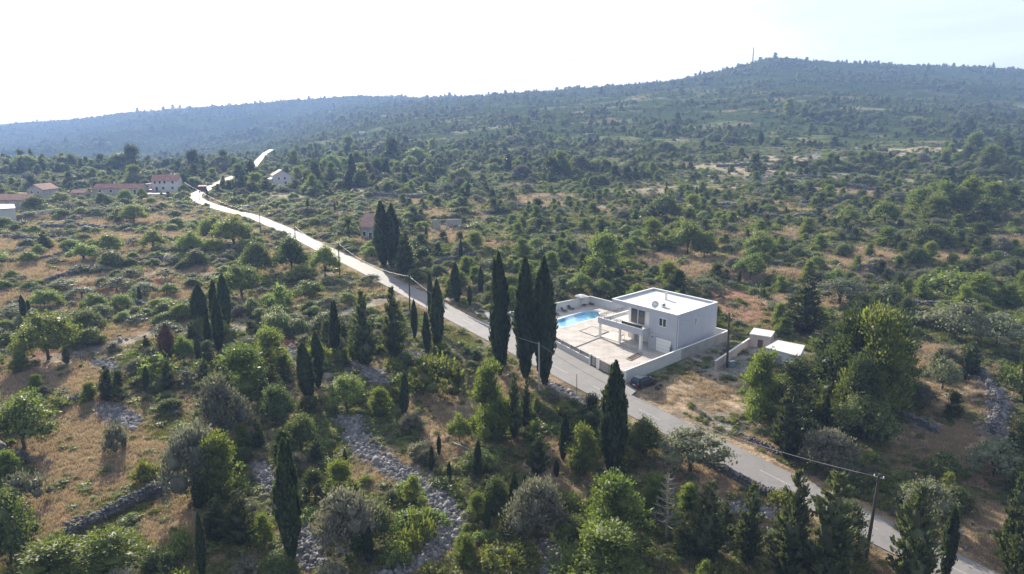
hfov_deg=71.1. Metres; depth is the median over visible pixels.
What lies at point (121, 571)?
broadleaf tree
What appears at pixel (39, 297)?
broadleaf tree
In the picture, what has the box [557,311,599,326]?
swimming pool
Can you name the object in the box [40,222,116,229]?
dry stone wall
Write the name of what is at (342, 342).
broadleaf tree
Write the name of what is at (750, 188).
pine tree
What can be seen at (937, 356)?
conifer tree
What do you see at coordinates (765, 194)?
olive tree
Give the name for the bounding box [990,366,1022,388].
shrub
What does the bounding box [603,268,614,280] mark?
pine tree
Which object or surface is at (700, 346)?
boundary wall
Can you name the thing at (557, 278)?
broadleaf tree
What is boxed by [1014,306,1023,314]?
broadleaf tree
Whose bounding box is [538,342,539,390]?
utility pole
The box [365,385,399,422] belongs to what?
pine tree
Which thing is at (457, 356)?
shrub
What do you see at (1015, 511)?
conifer tree
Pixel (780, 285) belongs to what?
pine tree
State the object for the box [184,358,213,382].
shrub
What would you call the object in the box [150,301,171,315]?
broadleaf tree
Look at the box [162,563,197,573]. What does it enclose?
shrub
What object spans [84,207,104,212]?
olive tree
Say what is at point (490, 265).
broadleaf tree
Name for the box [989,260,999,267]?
shrub
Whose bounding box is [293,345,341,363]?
shrub
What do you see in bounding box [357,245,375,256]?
broadleaf tree
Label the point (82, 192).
village house
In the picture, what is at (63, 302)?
shrub
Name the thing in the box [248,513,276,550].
pine tree
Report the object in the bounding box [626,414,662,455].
broadleaf tree
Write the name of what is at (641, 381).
parked car
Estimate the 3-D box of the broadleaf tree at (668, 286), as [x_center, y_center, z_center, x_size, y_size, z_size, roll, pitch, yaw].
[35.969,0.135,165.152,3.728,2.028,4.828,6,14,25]
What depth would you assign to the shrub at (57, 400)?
100.98 m
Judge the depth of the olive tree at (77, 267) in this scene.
181.55 m
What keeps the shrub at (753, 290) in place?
on the ground at (728, 114)
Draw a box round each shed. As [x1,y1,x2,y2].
[0,204,16,221]
[749,328,774,348]
[765,340,804,368]
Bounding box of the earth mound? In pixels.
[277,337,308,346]
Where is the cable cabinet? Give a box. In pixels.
[728,360,734,366]
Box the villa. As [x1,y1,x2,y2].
[598,288,717,353]
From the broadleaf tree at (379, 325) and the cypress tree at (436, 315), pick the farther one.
the broadleaf tree at (379, 325)
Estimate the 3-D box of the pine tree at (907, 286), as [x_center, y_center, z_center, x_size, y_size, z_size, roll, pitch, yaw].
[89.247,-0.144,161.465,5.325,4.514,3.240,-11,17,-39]
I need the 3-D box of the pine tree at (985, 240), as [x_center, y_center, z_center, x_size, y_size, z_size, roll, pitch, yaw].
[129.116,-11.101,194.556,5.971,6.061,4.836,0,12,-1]
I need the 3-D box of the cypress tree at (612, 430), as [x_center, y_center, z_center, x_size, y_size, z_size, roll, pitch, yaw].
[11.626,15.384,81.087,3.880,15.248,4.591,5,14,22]
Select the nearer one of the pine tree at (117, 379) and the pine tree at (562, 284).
the pine tree at (117, 379)
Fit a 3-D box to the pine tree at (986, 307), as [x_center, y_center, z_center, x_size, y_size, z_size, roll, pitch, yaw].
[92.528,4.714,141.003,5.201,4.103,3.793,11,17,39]
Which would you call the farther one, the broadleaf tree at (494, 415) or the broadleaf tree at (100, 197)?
the broadleaf tree at (100, 197)
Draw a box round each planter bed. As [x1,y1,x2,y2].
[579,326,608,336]
[626,352,642,360]
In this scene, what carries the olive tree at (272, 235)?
on the ground at (728, 114)
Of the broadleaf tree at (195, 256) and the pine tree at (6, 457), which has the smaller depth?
the pine tree at (6, 457)
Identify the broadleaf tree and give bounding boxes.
[0,249,7,260]
[0,279,13,287]
[0,319,16,330]
[0,331,15,346]
[0,388,64,450]
[0,484,45,563]
[2,309,82,359]
[3,269,19,277]
[6,277,19,282]
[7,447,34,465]
[16,250,39,261]
[18,195,45,209]
[20,281,39,288]
[24,288,63,306]
[27,308,40,316]
[28,397,49,408]
[29,244,47,252]
[35,384,52,398]
[48,191,69,200]
[57,239,81,250]
[60,308,110,333]
[61,243,101,258]
[69,325,107,345]
[79,292,108,306]
[90,304,113,315]
[91,233,126,251]
[92,192,111,202]
[93,276,109,287]
[95,249,129,266]
[106,268,125,277]
[107,292,135,306]
[107,563,136,573]
[114,311,130,319]
[115,189,135,199]
[116,202,149,221]
[121,357,153,372]
[123,257,136,266]
[125,252,139,257]
[128,373,138,378]
[129,305,141,314]
[135,187,147,196]
[136,228,168,247]
[138,308,153,315]
[138,543,170,573]
[139,345,165,361]
[144,250,165,256]
[144,258,160,263]
[145,297,171,306]
[146,312,180,325]
[146,381,162,393]
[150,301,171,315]
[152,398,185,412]
[154,416,229,505]
[159,282,180,294]
[167,302,190,318]
[168,335,193,358]
[170,229,207,251]
[171,252,185,258]
[172,260,190,270]
[172,297,189,313]
[176,183,190,192]
[180,247,210,264]
[181,277,202,285]
[186,315,203,333]
[195,214,220,238]
[197,320,232,335]
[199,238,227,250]
[203,287,233,298]
[208,213,256,244]
[212,334,273,358]
[214,252,233,259]
[216,262,265,296]
[216,265,230,272]
[223,249,237,256]
[223,326,248,343]
[227,245,243,252]
[231,300,238,309]
[231,304,248,316]
[231,446,254,465]
[234,239,254,248]
[238,239,272,270]
[243,296,260,310]
[245,501,258,518]
[252,307,264,317]
[253,382,300,424]
[255,548,297,573]
[257,294,275,302]
[260,175,272,183]
[261,303,295,318]
[261,305,294,333]
[270,232,311,268]
[278,412,320,447]
[279,316,312,337]
[282,263,320,280]
[282,279,293,283]
[287,178,302,188]
[291,279,326,297]
[292,451,308,472]
[294,395,319,411]
[297,299,317,310]
[302,305,324,313]
[307,311,343,331]
[307,484,386,559]
[323,372,366,408]
[336,292,357,302]
[337,289,356,297]
[338,337,347,349]
[343,246,361,252]
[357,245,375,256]
[360,240,374,249]
[365,306,379,313]
[367,314,379,320]
[368,329,381,343]
[373,315,387,323]
[373,322,386,330]
[383,489,398,503]
[397,350,415,362]
[397,413,427,430]
[404,268,426,281]
[410,357,424,366]
[413,448,438,463]
[418,267,433,277]
[430,264,448,274]
[444,411,473,440]
[453,239,471,249]
[457,447,500,472]
[460,345,479,354]
[464,359,478,368]
[467,348,482,359]
[480,291,490,300]
[480,474,511,512]
[485,260,507,269]
[505,274,517,285]
[519,424,530,438]
[528,238,544,245]
[528,259,540,267]
[532,243,563,260]
[533,405,559,422]
[542,514,661,573]
[547,389,559,402]
[549,511,599,546]
[555,275,569,280]
[566,272,594,287]
[590,278,612,291]
[611,258,645,271]
[617,235,653,249]
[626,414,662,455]
[638,261,647,267]
[640,272,654,279]
[645,264,660,274]
[660,283,676,290]
[721,244,734,250]
[723,256,740,268]
[734,239,745,246]
[741,229,777,251]
[743,245,763,255]
[749,252,772,260]
[757,273,776,286]
[762,528,781,546]
[780,243,794,251]
[788,246,806,257]
[797,426,862,477]
[806,256,826,265]
[815,271,827,280]
[817,304,831,315]
[822,267,847,280]
[828,391,907,445]
[832,243,853,255]
[835,204,862,223]
[844,271,856,276]
[845,290,873,307]
[857,478,874,489]
[861,278,875,284]
[870,282,904,308]
[874,279,886,285]
[895,480,928,501]
[899,247,931,263]
[904,313,924,325]
[910,269,932,279]
[919,447,968,480]
[927,345,963,363]
[928,320,947,327]
[929,266,943,275]
[931,482,979,514]
[932,299,953,308]
[970,293,998,306]
[977,271,995,280]
[989,262,1016,275]
[992,235,1016,250]
[998,257,1023,269]
[1008,246,1023,254]
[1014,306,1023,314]
[1014,348,1023,358]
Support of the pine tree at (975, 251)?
on the ground at (728, 114)
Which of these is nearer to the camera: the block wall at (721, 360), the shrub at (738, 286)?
the block wall at (721, 360)
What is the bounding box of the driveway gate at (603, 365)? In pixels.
[599,360,609,374]
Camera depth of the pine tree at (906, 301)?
141.72 m
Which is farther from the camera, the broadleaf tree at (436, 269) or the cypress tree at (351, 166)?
the cypress tree at (351, 166)
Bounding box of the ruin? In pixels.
[433,219,461,229]
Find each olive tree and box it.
[0,307,19,317]
[1,302,19,309]
[9,315,24,324]
[14,273,28,279]
[25,285,46,291]
[44,256,68,264]
[44,277,80,287]
[60,201,78,209]
[61,230,80,234]
[63,285,97,296]
[66,214,81,219]
[67,301,76,305]
[68,264,91,271]
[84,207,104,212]
[89,263,110,271]
[96,275,133,290]
[113,266,144,278]
[125,235,138,244]
[125,281,160,294]
[142,304,154,309]
[144,277,154,283]
[150,320,184,339]
[151,244,168,250]
[154,268,175,277]
[166,255,181,262]
[169,244,188,251]
[173,189,192,196]
[174,204,191,207]
[201,274,212,279]
[213,258,229,263]
[214,262,225,267]
[255,286,268,292]
[257,228,271,233]
[267,234,277,237]
[269,272,281,278]
[275,230,289,236]
[287,217,298,222]
[287,312,309,320]
[314,296,341,308]
[317,204,328,208]
[317,232,334,236]
[319,198,330,204]
[319,216,334,222]
[320,276,336,283]
[340,313,354,320]
[341,242,359,248]
[344,320,354,329]
[357,274,381,282]
[377,197,390,201]
[438,192,449,196]
[450,246,466,252]
[468,189,486,194]
[468,194,483,200]
[470,284,486,289]
[505,201,517,205]
[565,221,576,225]
[642,278,656,282]
[688,275,725,292]
[693,274,719,282]
[715,297,725,302]
[726,204,738,207]
[751,188,765,196]
[761,193,770,196]
[765,302,776,307]
[781,256,797,262]
[784,284,802,293]
[791,261,805,268]
[818,240,850,249]
[825,206,839,213]
[839,192,855,198]
[866,257,880,265]
[920,354,964,389]
[957,433,1023,480]
[967,310,1023,346]
[995,276,1017,283]
[1001,213,1013,220]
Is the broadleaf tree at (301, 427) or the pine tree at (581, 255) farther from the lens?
the pine tree at (581, 255)
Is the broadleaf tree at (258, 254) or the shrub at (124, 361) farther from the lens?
the broadleaf tree at (258, 254)
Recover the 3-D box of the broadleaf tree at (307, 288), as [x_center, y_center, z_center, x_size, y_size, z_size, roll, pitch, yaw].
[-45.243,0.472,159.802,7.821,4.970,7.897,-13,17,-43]
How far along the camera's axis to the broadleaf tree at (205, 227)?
221.06 m
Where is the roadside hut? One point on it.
(202, 187)
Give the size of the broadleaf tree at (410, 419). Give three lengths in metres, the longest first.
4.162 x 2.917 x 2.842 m
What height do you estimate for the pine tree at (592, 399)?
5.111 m
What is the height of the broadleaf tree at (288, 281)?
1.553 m
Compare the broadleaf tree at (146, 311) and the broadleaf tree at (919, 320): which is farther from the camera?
the broadleaf tree at (146, 311)
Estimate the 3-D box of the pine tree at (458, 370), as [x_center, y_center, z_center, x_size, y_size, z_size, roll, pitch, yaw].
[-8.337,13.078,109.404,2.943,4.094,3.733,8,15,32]
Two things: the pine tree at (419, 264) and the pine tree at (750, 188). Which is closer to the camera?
the pine tree at (419, 264)
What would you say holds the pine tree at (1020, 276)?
on the ground at (728, 114)
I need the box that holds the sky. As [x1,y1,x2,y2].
[0,0,1023,123]
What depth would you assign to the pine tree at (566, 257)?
195.64 m
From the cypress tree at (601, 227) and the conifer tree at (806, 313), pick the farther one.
the cypress tree at (601, 227)
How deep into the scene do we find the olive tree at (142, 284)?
163.09 m
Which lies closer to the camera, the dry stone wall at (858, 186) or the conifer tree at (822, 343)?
the conifer tree at (822, 343)
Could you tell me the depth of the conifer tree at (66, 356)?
118.71 m
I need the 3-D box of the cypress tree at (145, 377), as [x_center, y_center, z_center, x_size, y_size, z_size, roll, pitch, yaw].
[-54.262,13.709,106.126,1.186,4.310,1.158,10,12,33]
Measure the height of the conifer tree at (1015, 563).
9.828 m
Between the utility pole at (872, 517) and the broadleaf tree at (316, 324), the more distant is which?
the broadleaf tree at (316, 324)
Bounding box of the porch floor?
[601,332,647,349]
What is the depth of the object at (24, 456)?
84.88 m
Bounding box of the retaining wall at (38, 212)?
[22,208,63,217]
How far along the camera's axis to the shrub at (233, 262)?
190.64 m
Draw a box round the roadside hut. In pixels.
[197,185,206,190]
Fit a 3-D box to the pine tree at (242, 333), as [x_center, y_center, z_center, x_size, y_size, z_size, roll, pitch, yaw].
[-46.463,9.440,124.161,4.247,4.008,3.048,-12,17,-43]
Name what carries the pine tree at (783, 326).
on the ground at (728, 114)
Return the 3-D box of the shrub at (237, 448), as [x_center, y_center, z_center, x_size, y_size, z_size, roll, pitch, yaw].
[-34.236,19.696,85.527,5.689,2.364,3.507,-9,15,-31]
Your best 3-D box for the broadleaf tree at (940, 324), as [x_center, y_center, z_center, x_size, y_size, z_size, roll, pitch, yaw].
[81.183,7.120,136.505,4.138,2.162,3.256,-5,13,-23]
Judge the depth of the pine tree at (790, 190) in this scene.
304.19 m
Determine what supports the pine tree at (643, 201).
on the ground at (728, 114)
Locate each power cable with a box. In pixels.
[409,276,537,343]
[539,344,873,475]
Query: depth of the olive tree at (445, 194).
323.70 m
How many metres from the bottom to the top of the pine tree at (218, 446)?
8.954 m
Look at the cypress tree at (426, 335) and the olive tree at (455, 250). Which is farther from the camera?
the olive tree at (455, 250)
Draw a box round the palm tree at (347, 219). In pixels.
[336,215,361,237]
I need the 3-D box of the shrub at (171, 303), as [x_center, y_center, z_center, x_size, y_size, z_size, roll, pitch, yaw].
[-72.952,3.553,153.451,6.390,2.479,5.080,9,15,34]
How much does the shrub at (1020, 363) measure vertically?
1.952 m
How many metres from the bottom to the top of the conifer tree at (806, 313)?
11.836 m
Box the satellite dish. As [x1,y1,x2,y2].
[652,301,658,308]
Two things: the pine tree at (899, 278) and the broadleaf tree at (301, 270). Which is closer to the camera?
the pine tree at (899, 278)
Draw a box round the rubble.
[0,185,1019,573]
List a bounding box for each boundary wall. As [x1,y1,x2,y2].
[509,296,589,314]
[509,313,626,383]
[590,296,726,333]
[623,348,681,382]
[681,330,727,359]
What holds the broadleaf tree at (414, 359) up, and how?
on the ground at (728, 114)
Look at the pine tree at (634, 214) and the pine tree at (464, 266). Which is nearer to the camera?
the pine tree at (464, 266)
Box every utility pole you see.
[337,242,339,274]
[408,275,410,311]
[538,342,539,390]
[726,312,731,367]
[862,473,883,573]
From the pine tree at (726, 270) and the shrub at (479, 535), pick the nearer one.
the shrub at (479, 535)
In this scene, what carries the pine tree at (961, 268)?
on the ground at (728, 114)
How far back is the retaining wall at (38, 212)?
271.17 m
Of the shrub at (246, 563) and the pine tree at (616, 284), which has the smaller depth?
the shrub at (246, 563)
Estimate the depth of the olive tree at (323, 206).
292.64 m
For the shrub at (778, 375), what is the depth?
110.48 m
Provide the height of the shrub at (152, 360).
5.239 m
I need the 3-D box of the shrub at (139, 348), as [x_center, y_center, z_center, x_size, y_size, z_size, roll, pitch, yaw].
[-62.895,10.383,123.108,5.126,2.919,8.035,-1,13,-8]
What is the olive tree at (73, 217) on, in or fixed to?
on the ground at (728, 114)
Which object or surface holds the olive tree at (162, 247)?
on the ground at (728, 114)
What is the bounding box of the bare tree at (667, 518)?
[650,471,683,538]
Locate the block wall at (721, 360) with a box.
[714,338,749,370]
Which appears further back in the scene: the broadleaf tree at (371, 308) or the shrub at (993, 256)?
the shrub at (993, 256)
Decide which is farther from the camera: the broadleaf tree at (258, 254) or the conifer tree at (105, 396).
the broadleaf tree at (258, 254)
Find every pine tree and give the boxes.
[0,448,29,482]
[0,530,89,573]
[4,349,33,374]
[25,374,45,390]
[54,522,162,573]
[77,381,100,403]
[109,366,129,403]
[153,549,182,573]
[187,426,250,503]
[194,339,218,362]
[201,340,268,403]
[231,424,252,447]
[236,331,247,340]
[244,319,259,335]
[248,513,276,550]
[252,347,274,380]
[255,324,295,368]
[269,427,299,462]
[276,352,294,382]
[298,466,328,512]
[319,319,329,343]
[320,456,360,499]
[335,348,351,366]
[347,343,355,359]
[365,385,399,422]
[386,386,399,402]
[398,313,406,325]
[400,474,428,508]
[412,233,433,248]
[414,247,434,267]
[415,261,423,268]
[431,242,442,255]
[441,185,448,193]
[442,277,461,299]
[449,360,466,385]
[449,532,475,555]
[451,531,476,570]
[456,187,464,196]
[458,255,472,273]
[458,256,477,268]
[459,270,470,288]
[464,491,486,520]
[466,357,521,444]
[467,265,478,283]
[484,285,490,292]
[504,258,513,271]
[508,285,515,306]
[509,237,532,259]
[509,261,520,273]
[516,262,536,277]
[518,471,531,494]
[523,419,544,443]
[528,479,559,508]
[529,204,542,217]
[529,397,542,417]
[531,248,541,258]
[536,250,563,272]
[551,212,562,222]
[553,276,569,299]
[555,237,568,252]
[557,248,575,264]
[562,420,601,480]
[566,200,572,209]
[568,240,577,249]
[571,391,601,428]
[575,251,588,273]
[576,227,633,277]
[578,411,600,440]
[597,268,611,286]
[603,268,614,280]
[604,277,626,298]
[607,266,628,286]
[616,235,623,247]
[618,238,638,258]
[626,283,644,293]
[630,208,638,219]
[635,193,641,200]
[639,469,678,515]
[640,197,647,207]
[640,214,669,249]
[650,258,680,286]
[660,228,670,238]
[660,524,697,560]
[664,234,677,249]
[672,221,684,230]
[672,480,701,516]
[674,268,686,287]
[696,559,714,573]
[698,196,707,209]
[703,261,726,283]
[704,229,713,238]
[716,214,729,228]
[716,304,724,325]
[722,268,730,278]
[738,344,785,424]
[741,202,748,213]
[742,229,750,236]
[746,185,753,194]
[758,288,768,297]
[769,244,778,253]
[769,275,778,288]
[769,301,787,327]
[771,274,789,292]
[771,317,794,336]
[774,510,784,531]
[775,235,787,245]
[783,183,795,196]
[784,295,795,310]
[787,239,798,247]
[796,259,820,280]
[807,232,830,251]
[811,300,901,422]
[814,311,835,330]
[819,178,838,195]
[823,184,836,197]
[828,347,898,442]
[841,216,849,229]
[843,498,872,557]
[847,299,869,315]
[852,254,861,265]
[860,206,868,215]
[863,242,876,256]
[867,290,885,308]
[871,225,896,245]
[873,185,881,198]
[873,258,889,274]
[880,267,891,280]
[883,196,892,203]
[887,232,905,248]
[889,269,906,293]
[892,255,906,271]
[895,240,910,253]
[897,295,914,317]
[900,276,913,293]
[901,228,912,242]
[902,335,938,399]
[903,185,943,213]
[911,273,934,300]
[923,239,941,259]
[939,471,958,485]
[942,175,995,214]
[942,391,965,420]
[944,252,961,268]
[948,213,965,230]
[952,284,975,305]
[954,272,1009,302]
[955,264,965,272]
[960,199,1000,224]
[963,255,986,272]
[965,221,994,245]
[967,247,981,258]
[975,302,994,316]
[976,235,994,254]
[980,180,1019,213]
[995,282,1023,306]
[1003,182,1023,211]
[1005,269,1023,288]
[1008,238,1021,250]
[1009,418,1023,472]
[1012,318,1023,336]
[1013,308,1023,321]
[1016,285,1023,302]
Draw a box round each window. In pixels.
[630,308,645,325]
[659,317,666,327]
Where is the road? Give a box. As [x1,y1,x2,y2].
[189,149,998,573]
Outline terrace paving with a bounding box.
[556,304,665,371]
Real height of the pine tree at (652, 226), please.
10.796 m
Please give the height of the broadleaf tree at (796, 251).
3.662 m
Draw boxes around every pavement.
[418,285,511,320]
[482,321,636,394]
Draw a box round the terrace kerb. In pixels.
[575,337,641,352]
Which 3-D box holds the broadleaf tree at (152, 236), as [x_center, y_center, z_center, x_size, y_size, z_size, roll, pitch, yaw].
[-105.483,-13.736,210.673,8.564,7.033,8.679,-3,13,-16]
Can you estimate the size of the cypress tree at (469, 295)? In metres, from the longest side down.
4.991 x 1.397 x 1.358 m
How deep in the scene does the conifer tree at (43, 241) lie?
209.29 m
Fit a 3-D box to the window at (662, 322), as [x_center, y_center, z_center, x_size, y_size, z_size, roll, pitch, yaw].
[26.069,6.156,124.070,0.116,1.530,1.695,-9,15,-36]
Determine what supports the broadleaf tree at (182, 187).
on the ground at (728, 114)
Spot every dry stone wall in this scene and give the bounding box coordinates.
[0,233,60,239]
[0,251,67,262]
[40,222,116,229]
[43,256,162,281]
[55,391,91,408]
[62,249,121,255]
[63,480,169,536]
[104,295,147,305]
[166,243,232,252]
[271,198,300,203]
[277,188,333,193]
[333,356,362,369]
[373,191,422,197]
[423,251,476,267]
[513,204,562,209]
[677,198,736,205]
[682,448,774,497]
[716,162,772,167]
[734,430,789,458]
[753,212,820,218]
[767,174,820,178]
[801,193,858,203]
[835,182,891,190]
[858,264,909,277]
[894,408,939,432]
[912,300,938,305]
[977,369,1001,433]
[993,249,1023,262]
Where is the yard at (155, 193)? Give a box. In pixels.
[146,192,165,195]
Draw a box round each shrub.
[0,474,16,492]
[7,248,16,253]
[9,385,46,403]
[34,279,49,284]
[44,397,76,411]
[49,289,62,297]
[52,299,66,306]
[54,389,66,396]
[55,343,77,350]
[102,340,122,352]
[110,260,125,268]
[117,357,134,366]
[123,266,146,271]
[123,348,139,359]
[125,351,142,362]
[126,372,149,388]
[130,340,155,354]
[134,347,183,381]
[152,390,178,403]
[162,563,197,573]
[166,298,178,306]
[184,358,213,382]
[186,272,202,278]
[191,378,207,390]
[214,365,225,372]
[225,260,238,266]
[225,553,261,573]
[227,442,240,460]
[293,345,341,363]
[295,333,318,345]
[300,502,323,525]
[306,337,322,347]
[309,435,333,450]
[310,394,326,406]
[312,554,353,573]
[323,358,334,369]
[357,473,376,488]
[374,344,386,354]
[382,356,407,371]
[385,369,409,385]
[389,502,455,535]
[394,480,405,495]
[407,439,428,459]
[415,245,432,251]
[418,558,452,573]
[426,339,451,354]
[441,243,450,248]
[441,260,458,265]
[449,353,463,362]
[461,342,473,349]
[463,296,479,303]
[465,413,480,426]
[470,527,501,543]
[471,539,535,573]
[475,260,487,269]
[485,343,491,353]
[503,538,539,567]
[506,254,520,260]
[546,422,559,435]
[551,487,590,523]
[553,401,573,416]
[567,397,583,407]
[575,244,593,253]
[578,495,593,504]
[622,274,632,281]
[624,474,641,489]
[628,507,668,530]
[653,526,669,541]
[675,256,690,263]
[693,556,751,573]
[717,313,730,318]
[725,280,736,285]
[730,319,743,325]
[732,283,746,289]
[745,287,759,294]
[747,279,758,285]
[764,286,773,291]
[764,487,790,509]
[768,259,785,264]
[771,373,786,384]
[772,252,795,259]
[798,397,839,425]
[805,336,820,345]
[859,450,883,465]
[859,474,888,490]
[918,306,937,313]
[983,252,997,259]
[988,344,1017,359]
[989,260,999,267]
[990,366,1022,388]
[995,358,1016,366]
[1013,360,1022,369]
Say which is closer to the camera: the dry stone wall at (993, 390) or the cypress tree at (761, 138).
the dry stone wall at (993, 390)
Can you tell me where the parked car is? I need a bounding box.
[630,374,657,388]
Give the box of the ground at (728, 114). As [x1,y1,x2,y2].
[0,58,1023,573]
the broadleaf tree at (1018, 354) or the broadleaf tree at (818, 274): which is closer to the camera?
the broadleaf tree at (1018, 354)
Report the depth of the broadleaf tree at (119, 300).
153.10 m
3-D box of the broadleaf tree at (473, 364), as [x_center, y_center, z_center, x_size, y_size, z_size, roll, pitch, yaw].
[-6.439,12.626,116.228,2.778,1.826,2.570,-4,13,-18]
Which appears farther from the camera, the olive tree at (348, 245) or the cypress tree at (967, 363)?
the olive tree at (348, 245)
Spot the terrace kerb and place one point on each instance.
(608, 341)
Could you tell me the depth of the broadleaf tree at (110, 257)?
187.24 m
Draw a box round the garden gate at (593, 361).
[591,355,595,367]
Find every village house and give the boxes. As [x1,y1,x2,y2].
[0,194,41,208]
[25,183,58,198]
[70,189,91,195]
[92,182,148,193]
[146,173,182,190]
[268,169,291,185]
[359,214,374,238]
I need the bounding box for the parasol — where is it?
[575,294,587,306]
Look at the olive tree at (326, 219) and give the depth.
252.94 m
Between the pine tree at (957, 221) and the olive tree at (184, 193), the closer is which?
the pine tree at (957, 221)
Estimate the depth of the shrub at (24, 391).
102.75 m
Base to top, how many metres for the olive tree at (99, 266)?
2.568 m
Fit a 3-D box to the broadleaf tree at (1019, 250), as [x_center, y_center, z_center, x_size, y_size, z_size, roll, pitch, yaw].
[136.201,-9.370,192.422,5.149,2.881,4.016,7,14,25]
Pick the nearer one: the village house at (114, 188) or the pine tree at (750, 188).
the pine tree at (750, 188)
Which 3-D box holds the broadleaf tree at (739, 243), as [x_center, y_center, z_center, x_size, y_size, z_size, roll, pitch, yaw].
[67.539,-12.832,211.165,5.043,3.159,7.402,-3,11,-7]
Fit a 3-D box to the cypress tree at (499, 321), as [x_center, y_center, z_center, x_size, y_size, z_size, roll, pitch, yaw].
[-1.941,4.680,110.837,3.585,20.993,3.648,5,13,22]
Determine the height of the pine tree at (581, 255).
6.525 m
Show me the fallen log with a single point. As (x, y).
(454, 443)
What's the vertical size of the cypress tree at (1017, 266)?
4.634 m
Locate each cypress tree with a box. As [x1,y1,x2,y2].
[18,295,26,317]
[26,300,31,309]
[137,286,141,299]
[142,366,149,391]
[156,323,175,359]
[188,284,208,321]
[193,337,201,358]
[194,511,206,573]
[203,315,211,343]
[207,279,216,312]
[210,293,225,351]
[216,272,231,324]
[269,436,302,558]
[295,342,316,395]
[310,331,325,387]
[328,300,340,353]
[343,448,348,461]
[344,170,353,190]
[348,153,356,179]
[362,526,374,564]
[381,159,389,175]
[398,371,409,414]
[410,299,417,337]
[421,311,431,353]
[427,270,432,324]
[427,446,434,470]
[428,278,444,345]
[436,435,441,453]
[446,462,451,479]
[448,262,461,301]
[458,239,462,260]
[466,182,469,196]
[467,285,472,304]
[472,439,481,477]
[477,266,483,291]
[484,500,490,529]
[488,251,511,376]
[508,471,517,507]
[529,255,558,385]
[553,460,559,476]
[558,411,570,459]
[595,359,629,474]
[598,220,603,233]
[679,285,685,294]
[758,131,763,144]
[821,395,830,426]
[940,505,960,573]
[961,349,972,379]
[1015,259,1020,274]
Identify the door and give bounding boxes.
[655,336,671,353]
[757,340,762,347]
[775,355,781,365]
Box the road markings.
[195,188,965,573]
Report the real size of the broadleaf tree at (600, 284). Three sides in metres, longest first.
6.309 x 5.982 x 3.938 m
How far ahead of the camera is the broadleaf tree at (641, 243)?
202.99 m
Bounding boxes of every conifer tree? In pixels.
[34,231,55,248]
[60,347,71,362]
[94,365,113,393]
[99,383,112,400]
[139,335,152,353]
[156,360,176,388]
[184,321,199,340]
[189,477,207,508]
[197,359,211,379]
[202,497,228,539]
[215,488,256,545]
[222,376,238,409]
[249,324,259,338]
[249,417,267,446]
[262,363,285,393]
[340,321,348,342]
[364,158,374,175]
[378,285,409,358]
[463,524,471,538]
[477,473,490,505]
[497,513,511,539]
[508,371,522,436]
[520,380,532,427]
[556,424,572,440]
[683,479,733,559]
[719,500,736,539]
[732,481,766,560]
[764,468,814,573]
[765,385,807,458]
[781,275,829,333]
[789,469,876,573]
[808,332,836,385]
[885,481,945,573]
[929,348,948,374]
[959,341,984,374]
[959,343,969,363]
[991,471,1023,565]
[998,508,1023,573]
[1001,457,1023,496]
[1002,431,1018,465]
[1016,372,1023,394]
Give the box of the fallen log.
[453,442,472,450]

